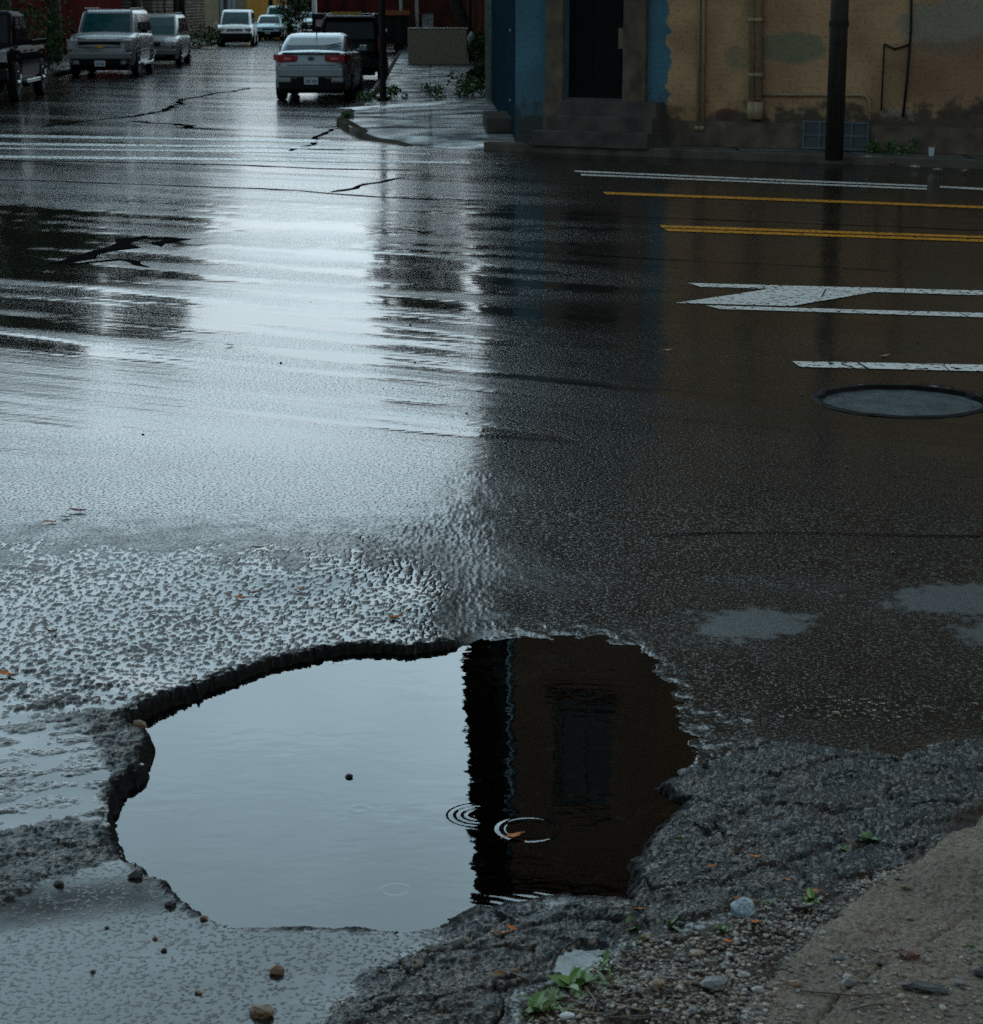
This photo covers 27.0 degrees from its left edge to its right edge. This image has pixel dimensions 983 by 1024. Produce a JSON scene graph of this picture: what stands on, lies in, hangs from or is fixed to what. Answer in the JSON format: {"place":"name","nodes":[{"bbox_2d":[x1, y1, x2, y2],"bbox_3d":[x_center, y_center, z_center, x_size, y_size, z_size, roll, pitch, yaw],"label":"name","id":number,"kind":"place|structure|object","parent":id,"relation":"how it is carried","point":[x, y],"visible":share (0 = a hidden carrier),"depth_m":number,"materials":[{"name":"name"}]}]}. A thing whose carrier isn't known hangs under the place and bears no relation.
{"place":"outdoors","nodes":[
{"label":"outdoors","id":0,"kind":"place"},
{"bbox_2d":[11,0,120,53],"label":"maroon house","id":1,"kind":"structure","parent":0,"point":[76,9],"depth_m":85.25,"materials":[{"name":"brick"}]},
{"bbox_2d":[46,34,216,72],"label":"sidewalk","id":2,"kind":"structure","parent":0,"point":[66,65],"depth_m":68.55,"materials":[{"name":"concrete"}]},
{"bbox_2d":[1,0,76,70],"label":"bush","id":3,"kind":"object","parent":2,"relation":"on","point":[41,24],"visible":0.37,"depth_m":60.92,"materials":[{"name":"green plant"}]},
{"bbox_2d":[46,0,62,61],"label":"leafy tree","id":4,"kind":"object","parent":2,"relation":"on","point":[50,6],"visible":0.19,"depth_m":71.43,"materials":[{"name":"green plant"}]},
{"bbox_2d":[131,0,142,7],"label":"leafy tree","id":5,"kind":"object","parent":2,"relation":"on","point":[136,3],"depth_m":84.85,"materials":[{"name":"green plant"}]},
{"bbox_2d":[173,0,178,13],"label":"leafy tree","id":6,"kind":"object","parent":2,"relation":"on","point":[175,5],"visible":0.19,"depth_m":102.32,"materials":[{"name":"green plant"}]},
{"bbox_2d":[179,0,185,18],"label":"utility pole","id":7,"kind":"object","parent":2,"relation":"on","point":[182,9],"depth_m":93.71,"materials":[{"name":"brown wood"}]},
{"bbox_2d":[189,24,220,46],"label":"bush","id":8,"kind":"object","parent":2,"relation":"on","point":[209,33],"visible":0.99,"depth_m":98.21,"materials":[{"name":"green plant"}]},
{"bbox_2d":[121,0,205,38],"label":"stone house","id":9,"kind":"structure","parent":0,"point":[195,13],"depth_m":114.90,"materials":[{"name":"grey stone"}]},
{"bbox_2d":[317,0,395,12],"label":"maroon building","id":10,"kind":"structure","parent":0,"point":[362,6],"depth_m":114.55,"materials":[{"name":"paint"}]},
{"bbox_2d":[344,100,466,109],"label":"sidewalk","id":11,"kind":"structure","parent":0,"point":[402,105],"depth_m":41.12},
{"bbox_2d":[336,948,500,1023],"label":"gravel","id":12,"kind":"structure","parent":0,"point":[414,994],"depth_m":4.59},
{"bbox_2d":[0,29,982,1023],"bbox_3d":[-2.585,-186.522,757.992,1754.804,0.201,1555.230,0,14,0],"label":"road","id":13,"kind":"structure","parent":0,"point":[316,433],"depth_m":9.27,"materials":[{"name":"asphalt"}]},
{"bbox_2d":[0,10,46,100],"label":"parked pickup","id":14,"kind":"object","parent":13,"relation":"on","point":[22,59],"visible":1,"depth_m":46.12,"materials":[{"name":"black paint"}]},
{"bbox_2d":[48,236,147,263],"bbox_3d":[-3.403,-2.357,18.361,0.436,0.004,2.203,2,14,7],"label":"road crack","id":15,"kind":"object","parent":13,"relation":"on","point":[121,243],"visible":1,"depth_m":18.33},
{"bbox_2d":[66,258,148,266],"bbox_3d":[-3.188,-2.125,17.430,0.779,0.004,0.549,2,14,9],"label":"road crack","id":16,"kind":"object","parent":13,"relation":"on","point":[134,262],"visible":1,"depth_m":17.49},
{"bbox_2d":[67,7,153,75],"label":"parked car","id":17,"kind":"object","parent":13,"relation":"on","point":[111,39],"visible":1,"depth_m":60.77,"materials":[{"name":"grey metal"}]},
{"bbox_2d":[6,88,250,127],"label":"road crack","id":18,"kind":"object","parent":13,"relation":"on","point":[180,102],"visible":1,"depth_m":41.77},
{"bbox_2d":[127,869,142,878],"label":"stone","id":19,"kind":"object","parent":13,"relation":"on","point":[136,874],"visible":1,"depth_m":5.22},
{"bbox_2d":[46,42,226,78],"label":"kerb","id":20,"kind":"structure","parent":13,"relation":"on","point":[58,73],"depth_m":62.41,"materials":[{"name":"concrete"}]},
{"bbox_2d":[133,720,146,729],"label":"stone","id":21,"kind":"object","parent":13,"relation":"on","point":[140,724],"visible":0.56,"depth_m":6.37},
{"bbox_2d":[0,134,329,141],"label":"road marking","id":22,"kind":"object","parent":13,"relation":"on","point":[103,137],"visible":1,"depth_m":33.09,"materials":[{"name":"paint"}]},
{"bbox_2d":[144,237,187,245],"bbox_3d":[-2.970,-2.510,18.972,0.437,0.002,0.754,-4,15,-17],"label":"road seam","id":23,"kind":"object","parent":13,"relation":"on","point":[165,240],"visible":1,"depth_m":19.09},
{"bbox_2d":[147,12,190,65],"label":"parked car","id":24,"kind":"object","parent":13,"relation":"on","point":[171,37],"visible":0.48,"depth_m":71.26,"materials":[{"name":"grey paint"}]},
{"bbox_2d":[164,899,175,906],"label":"stone","id":25,"kind":"object","parent":13,"relation":"on","point":[169,903],"visible":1,"depth_m":5.11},
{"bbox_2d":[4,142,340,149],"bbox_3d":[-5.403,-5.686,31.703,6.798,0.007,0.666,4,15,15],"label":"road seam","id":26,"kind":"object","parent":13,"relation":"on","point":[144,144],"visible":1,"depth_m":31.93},
{"bbox_2d":[132,121,221,129],"bbox_3d":[-5.662,-6.956,36.829,0.553,0.009,3.377,-9,16,-31],"label":"road seam","id":27,"kind":"object","parent":13,"relation":"on","point":[187,126],"visible":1,"depth_m":36.68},
{"bbox_2d":[0,142,399,149],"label":"road marking","id":28,"kind":"object","parent":13,"relation":"on","point":[89,144],"visible":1,"depth_m":31.49,"materials":[{"name":"paint"}]},
{"bbox_2d":[0,159,407,169],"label":"road seam","id":29,"kind":"object","parent":13,"relation":"on","point":[231,164],"visible":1,"depth_m":27.86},
{"bbox_2d":[0,148,429,154],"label":"road marking","id":30,"kind":"object","parent":13,"relation":"on","point":[209,151],"visible":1,"depth_m":30.34,"materials":[{"name":"paint"}]},
{"bbox_2d":[0,179,436,199],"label":"road seam","id":31,"kind":"object","parent":13,"relation":"on","point":[241,187],"visible":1,"depth_m":24.35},
{"bbox_2d":[205,0,246,33],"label":"cream house","id":32,"kind":"structure","parent":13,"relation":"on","point":[213,10],"depth_m":134.06,"materials":[{"name":"paint"}]},
{"bbox_2d":[219,0,236,24],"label":"window","id":33,"kind":"structure","parent":32,"relation":"in","point":[232,4],"depth_m":134.07,"materials":[{"name":"glass"}]},
{"bbox_2d":[0,155,469,163],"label":"road marking","id":34,"kind":"object","parent":13,"relation":"on","point":[188,158],"visible":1,"depth_m":28.74,"materials":[{"name":"paint"}]},
{"bbox_2d":[214,10,257,45],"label":"parked minivan","id":35,"kind":"object","parent":13,"relation":"on","point":[237,26],"visible":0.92,"depth_m":103.65,"materials":[{"name":"white paint"}]},
{"bbox_2d":[249,1003,273,1018],"bbox_3d":[-0.513,1.115,4.568,0.057,0.033,0.043,5,15,19],"label":"stone","id":36,"kind":"object","parent":13,"relation":"on","point":[260,1011],"visible":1,"depth_m":4.55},
{"bbox_2d":[247,0,293,35],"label":"ochre house","id":37,"kind":"structure","parent":13,"relation":"on","point":[258,7],"depth_m":132.05,"materials":[{"name":"yellow paint"}]},
{"bbox_2d":[257,15,286,39],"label":"parked car","id":38,"kind":"object","parent":13,"relation":"on","point":[271,26],"visible":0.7,"depth_m":118.36,"materials":[{"name":"white paint"}]},
{"bbox_2d":[268,965,284,975],"bbox_3d":[-0.501,1.068,4.769,0.036,0.029,0.028,2,14,10],"label":"stone","id":39,"kind":"object","parent":13,"relation":"on","point":[277,970],"visible":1,"depth_m":4.76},
{"bbox_2d":[267,6,300,34],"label":"parked pickup","id":40,"kind":"object","parent":13,"relation":"on","point":[271,9],"visible":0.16,"depth_m":125.65,"materials":[{"name":"paint"}]},
{"bbox_2d":[300,12,311,30],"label":"parked car","id":41,"kind":"object","parent":13,"relation":"on","point":[309,20],"visible":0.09,"depth_m":153.94,"materials":[{"name":"paint"}]},
{"bbox_2d":[289,128,337,150],"bbox_3d":[-2.820,-6.037,33.132,0.283,0.015,5.940,0,14,1],"label":"road seam","id":42,"kind":"object","parent":13,"relation":"on","point":[316,138],"visible":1,"depth_m":33.20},
{"bbox_2d":[273,26,366,99],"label":"parked car","id":43,"kind":"object","parent":13,"relation":"on","point":[316,62],"visible":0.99,"depth_m":45.56,"materials":[{"name":"silver metal"}]},
{"bbox_2d":[320,13,391,79],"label":"parked car","id":44,"kind":"object","parent":13,"relation":"on","point":[358,30],"visible":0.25,"depth_m":55.98,"materials":[{"name":"black paint"}]},
{"bbox_2d":[312,10,410,51],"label":"waste container","id":45,"kind":"object","parent":13,"relation":"on","point":[397,23],"visible":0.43,"depth_m":89.53,"materials":[{"name":"metal"}]},
{"bbox_2d":[331,177,403,191],"bbox_3d":[-1.488,-3.988,24.902,0.182,0.009,2.258,5,15,18],"label":"road seam","id":46,"kind":"object","parent":13,"relation":"on","point":[357,186],"visible":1,"depth_m":24.81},
{"bbox_2d":[336,49,413,145],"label":"kerb","id":47,"kind":"structure","parent":13,"relation":"on","point":[344,123],"depth_m":35.23,"materials":[{"name":"concrete"}]},
{"bbox_2d":[113,634,703,933],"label":"puddle water","id":48,"kind":"structure","parent":13,"relation":"on","point":[248,804],"depth_m":5.93,"materials":[{"name":"liquid"}]},
{"bbox_2d":[415,0,418,27],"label":"porch post","id":49,"kind":"object","parent":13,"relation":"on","point":[416,15],"visible":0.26,"depth_m":91.30,"materials":[{"name":"paint"}]},
{"bbox_2d":[396,0,464,47],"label":"brick house","id":50,"kind":"structure","parent":13,"relation":"on","point":[435,13],"depth_m":93.28,"materials":[{"name":"red brick"}]},
{"bbox_2d":[420,13,434,27],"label":"window","id":51,"kind":"structure","parent":50,"relation":"in","point":[427,18],"depth_m":93.44,"materials":[{"name":"grey glass"}]},
{"bbox_2d":[465,0,478,62],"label":"row house","id":52,"kind":"structure","parent":13,"relation":"on","point":[475,15],"depth_m":70.08,"materials":[{"name":"red brick"}]},
{"bbox_2d":[26,232,965,561],"bbox_3d":[-0.028,-1.293,14.115,7.024,0.034,11.284,4,14,14],"label":"road grit","id":53,"kind":"object","parent":13,"relation":"on","point":[594,448],"visible":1,"depth_m":10.37,"materials":[{"name":"gravel"}]},
{"bbox_2d":[520,991,555,1020],"bbox_3d":[0.084,1.101,4.529,0.122,0.042,0.070,-11,17,-36],"label":"green sprig","id":54,"kind":"object","parent":13,"relation":"on","point":[538,997],"visible":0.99,"depth_m":4.54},
{"bbox_2d":[521,987,579,1019],"bbox_3d":[0.134,1.086,4.539,0.159,0.042,0.121,8,16,29],"label":"green sprig","id":55,"kind":"object","parent":13,"relation":"on","point":[552,998],"visible":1,"depth_m":4.55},
{"bbox_2d":[545,986,566,1001],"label":"green sprig","id":56,"kind":"object","parent":13,"relation":"on","point":[552,990],"visible":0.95,"depth_m":4.58,"materials":[{"name":"green plant"}]},
{"bbox_2d":[559,1012,574,1018],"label":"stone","id":57,"kind":"object","parent":13,"relation":"on","point":[567,1015],"visible":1,"depth_m":4.48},
{"bbox_2d":[540,1004,599,1013],"bbox_3d":[0.174,1.095,4.514,0.140,0.012,0.014,5,15,20],"label":"twig","id":58,"kind":"object","parent":13,"relation":"on","point":[570,1009],"visible":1,"depth_m":4.52,"materials":[{"name":"wood"}]},
{"bbox_2d":[547,966,596,999],"bbox_3d":[0.197,1.065,4.643,0.100,0.039,0.112,-12,18,-39],"label":"green sprig","id":59,"kind":"object","parent":13,"relation":"on","point":[577,977],"visible":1,"depth_m":4.65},
{"bbox_2d":[583,948,610,970],"bbox_3d":[0.254,1.044,4.747,0.073,0.040,0.081,5,15,21],"label":"green sprig","id":60,"kind":"object","parent":13,"relation":"on","point":[605,958],"visible":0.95,"depth_m":4.75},
{"bbox_2d":[581,966,624,989],"bbox_3d":[0.246,1.060,4.630,0.132,0.038,0.116,12,18,40],"label":"green sprig","id":61,"kind":"object","parent":13,"relation":"on","point":[602,977],"visible":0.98,"depth_m":4.65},
{"bbox_2d":[610,1015,689,1019],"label":"twig","id":62,"kind":"object","parent":13,"relation":"on","point":[645,1016],"visible":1,"depth_m":4.44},
{"bbox_2d":[431,245,893,270],"bbox_3d":[1.378,-2.190,17.660,4.324,0.005,0.105,7,15,24],"label":"road seam","id":63,"kind":"object","parent":13,"relation":"on","point":[674,259],"visible":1,"depth_m":17.55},
{"bbox_2d":[657,914,680,929],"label":"green sprig","id":64,"kind":"object","parent":13,"relation":"on","point":[673,918],"visible":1,"depth_m":4.96,"materials":[{"name":"green plant"}]},
{"bbox_2d":[689,949,705,957],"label":"stone","id":65,"kind":"object","parent":13,"relation":"on","point":[694,952],"visible":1,"depth_m":4.77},
{"bbox_2d":[640,808,794,925],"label":"gravel","id":66,"kind":"structure","parent":13,"relation":"on","point":[723,869],"depth_m":5.25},
{"bbox_2d":[519,846,933,1023],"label":"gravel","id":67,"kind":"structure","parent":13,"relation":"on","point":[709,1009],"depth_m":4.69,"materials":[{"name":"gravel"}]},
{"bbox_2d":[649,978,664,988],"bbox_3d":[0.369,1.053,4.568,0.037,0.023,0.028,1,14,4],"label":"stone","id":68,"kind":"object","parent":67,"relation":"on","point":[656,983],"visible":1,"depth_m":4.56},
{"bbox_2d":[699,975,728,990],"bbox_3d":[0.497,1.048,4.561,0.069,0.023,0.050,-5,15,-18],"label":"stone","id":69,"kind":"object","parent":67,"relation":"on","point":[716,982],"visible":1,"depth_m":4.55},
{"bbox_2d":[781,901,814,909],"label":"fallen leaf","id":70,"kind":"object","parent":67,"relation":"on","point":[799,907],"visible":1,"depth_m":4.97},
{"bbox_2d":[484,141,982,168],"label":"kerb","id":71,"kind":"structure","parent":13,"relation":"on","point":[920,161],"depth_m":28.65,"materials":[{"name":"concrete"}]},
{"bbox_2d":[722,896,760,902],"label":"fallen leaf","id":72,"kind":"object","parent":13,"relation":"on","point":[738,897],"visible":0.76,"depth_m":5.03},
{"bbox_2d":[730,897,754,916],"bbox_3d":[0.609,0.961,4.966,0.061,0.065,0.044,0,14,0],"label":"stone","id":73,"kind":"object","parent":13,"relation":"on","point":[742,905],"visible":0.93,"depth_m":4.95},
{"bbox_2d":[564,213,969,229],"bbox_3d":[3.251,-2.876,20.426,5.455,0.003,0.124,6,15,22],"label":"road seam","id":74,"kind":"object","parent":13,"relation":"on","point":[790,222],"visible":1,"depth_m":20.55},
{"bbox_2d":[574,170,982,189],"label":"road marking","id":75,"kind":"object","parent":13,"relation":"on","point":[770,179],"visible":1,"depth_m":25.35,"materials":[{"name":"white paint"}]},
{"bbox_2d":[604,192,982,207],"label":"road marking","id":76,"kind":"object","parent":13,"relation":"on","point":[807,200],"visible":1,"depth_m":22.92,"materials":[{"name":"yellow paint"}]},
{"bbox_2d":[614,940,982,1023],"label":"gravel","id":77,"kind":"structure","parent":13,"relation":"on","point":[864,980],"depth_m":4.51,"materials":[{"name":"gravel"}]},
{"bbox_2d":[804,887,818,904],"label":"green sprig","id":78,"kind":"object","parent":13,"relation":"on","point":[810,898],"visible":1,"depth_m":5.04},
{"bbox_2d":[657,532,982,536],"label":"road seam","id":79,"kind":"object","parent":13,"relation":"on","point":[821,532],"visible":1,"depth_m":8.57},
{"bbox_2d":[660,225,982,241],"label":"road marking","id":80,"kind":"object","parent":13,"relation":"on","point":[823,231],"visible":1,"depth_m":19.56,"materials":[{"name":"yellow paint"}]},
{"bbox_2d":[678,283,982,316],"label":"road marking","id":81,"kind":"object","parent":13,"relation":"on","point":[788,301],"visible":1,"depth_m":15.39,"materials":[{"name":"white paint"}]},
{"bbox_2d":[858,831,878,840],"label":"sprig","id":82,"kind":"object","parent":13,"relation":"on","point":[866,835],"visible":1,"depth_m":5.44,"materials":[{"name":"green plant"}]},
{"bbox_2d":[793,361,982,370],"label":"road marking","id":83,"kind":"object","parent":13,"relation":"on","point":[971,367],"visible":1,"depth_m":12.42,"materials":[{"name":"white paint"}]},
{"bbox_2d":[810,384,982,417],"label":"manhole cover","id":84,"kind":"object","parent":13,"relation":"on","point":[898,400],"visible":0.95,"depth_m":11.48,"materials":[{"name":"metal"}]},
{"bbox_2d":[348,48,982,159],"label":"sidewalk","id":85,"kind":"structure","parent":0,"point":[453,126],"depth_m":36.81,"materials":[{"name":"concrete"}]},
{"bbox_2d":[355,89,377,100],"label":"bush","id":86,"kind":"object","parent":85,"relation":"on","point":[369,96],"visible":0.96,"depth_m":43.17,"materials":[{"name":"green plant"}]},
{"bbox_2d":[377,0,388,100],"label":"street post","id":87,"kind":"object","parent":85,"relation":"on","point":[382,56],"visible":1,"depth_m":42.98,"materials":[{"name":"metal"}]},
{"bbox_2d":[379,84,407,98],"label":"bush","id":88,"kind":"object","parent":85,"relation":"on","point":[391,91],"visible":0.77,"depth_m":44.11,"materials":[{"name":"green plant"}]},
{"bbox_2d":[421,83,446,98],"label":"bush","id":89,"kind":"object","parent":85,"relation":"on","point":[437,90],"visible":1,"depth_m":44.10,"materials":[{"name":"green plant"}]},
{"bbox_2d":[407,28,467,63],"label":"concrete planter","id":90,"kind":"object","parent":85,"relation":"on","point":[437,45],"visible":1,"depth_m":68.40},
{"bbox_2d":[445,71,484,96],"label":"bush","id":91,"kind":"object","parent":85,"relation":"on","point":[465,84],"visible":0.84,"depth_m":44.92,"materials":[{"name":"green plant"}]},
{"bbox_2d":[468,0,471,62],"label":"fence post","id":92,"kind":"object","parent":85,"relation":"on","point":[469,26],"visible":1,"depth_m":69.88,"materials":[{"name":"metal"}]},
{"bbox_2d":[465,31,484,85],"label":"bush","id":93,"kind":"object","parent":85,"relation":"on","point":[479,44],"visible":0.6,"depth_m":50.61,"materials":[{"name":"green plant"}]},
{"bbox_2d":[477,0,491,100],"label":"row house","id":94,"kind":"structure","parent":85,"relation":"on","point":[485,17],"depth_m":43.71,"materials":[{"name":"red brick"}]},
{"bbox_2d":[483,0,982,155],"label":"corner building","id":95,"kind":"structure","parent":85,"relation":"on","point":[632,74],"depth_m":29.30,"materials":[{"name":"ochre plaster"},{"name":"blue paint"},{"name":"weathered stone"}]},
{"bbox_2d":[565,0,623,100],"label":"door","id":96,"kind":"structure","parent":95,"relation":"in","point":[596,26],"depth_m":30.34,"materials":[{"name":"wood"}]},
{"bbox_2d":[825,0,848,160],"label":"utility pole","id":97,"kind":"object","parent":85,"relation":"on","point":[837,67],"visible":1,"depth_m":27.39,"materials":[{"name":"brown wood"}]},
{"bbox_2d":[863,140,881,152],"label":"bush","id":98,"kind":"object","parent":85,"relation":"on","point":[874,145],"visible":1,"depth_m":28.32,"materials":[{"name":"green plant"}]},
{"bbox_2d":[882,138,919,154],"bbox_3d":[5.641,-4.994,28.133,0.523,0.302,0.464,0,14,0],"label":"bush","id":99,"kind":"object","parent":85,"relation":"on","point":[891,150],"visible":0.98,"depth_m":28.12,"materials":[{"name":"green plant"}]},
{"bbox_2d":[741,815,982,1023],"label":"sidewalk","id":100,"kind":"structure","parent":0,"point":[951,850],"depth_m":4.68,"materials":[{"name":"concrete"}]},
{"bbox_2d":[788,979,800,986],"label":"stone","id":101,"kind":"object","parent":100,"relation":"on","point":[795,983],"visible":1,"depth_m":4.51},
{"bbox_2d":[800,989,889,995],"bbox_3d":[0.768,1.048,4.450,0.194,0.014,0.029,2,14,10],"label":"twig","id":102,"kind":"object","parent":100,"relation":"on","point":[815,991],"visible":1,"depth_m":4.45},
{"bbox_2d":[841,977,856,987],"bbox_3d":[0.787,1.038,4.515,0.034,0.024,0.026,1,14,6],"label":"stone","id":103,"kind":"object","parent":100,"relation":"on","point":[850,982],"visible":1,"depth_m":4.51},
{"bbox_2d":[850,1002,904,1009],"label":"twig","id":104,"kind":"object","parent":100,"relation":"on","point":[873,1005],"visible":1,"depth_m":4.38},
{"bbox_2d":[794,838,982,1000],"bbox_3d":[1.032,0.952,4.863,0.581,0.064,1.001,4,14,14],"label":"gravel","id":105,"kind":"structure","parent":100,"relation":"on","point":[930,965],"depth_m":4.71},
{"bbox_2d":[901,948,920,960],"bbox_3d":[0.945,0.998,4.619,0.045,0.025,0.032,7,15,25],"label":"stone","id":106,"kind":"object","parent":100,"relation":"on","point":[910,954],"visible":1,"depth_m":4.61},
{"bbox_2d":[901,981,950,994],"bbox_3d":[0.946,1.037,4.456,0.109,0.021,0.038,6,15,24],"label":"stone","id":107,"kind":"object","parent":100,"relation":"on","point":[923,987],"visible":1,"depth_m":4.45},
{"bbox_2d":[954,979,966,986],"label":"stone","id":108,"kind":"object","parent":100,"relation":"on","point":[959,982],"visible":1,"depth_m":4.47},
{"bbox_2d":[973,965,982,976],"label":"stone","id":109,"kind":"object","parent":100,"relation":"on","point":[978,970],"visible":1,"depth_m":4.51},
{"label":"ground","id":110,"kind":"structure","parent":0,"visible":0},
{"bbox_2d":[273,0,311,35],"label":"bush","id":111,"kind":"object","parent":110,"relation":"on","point":[299,9],"visible":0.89,"depth_m":122.11,"materials":[{"name":"green plant"}]},
{"bbox_2d":[449,0,474,61],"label":"leafy tree","id":112,"kind":"object","parent":110,"relation":"on","point":[459,12],"depth_m":70.78,"materials":[{"name":"green plant"}]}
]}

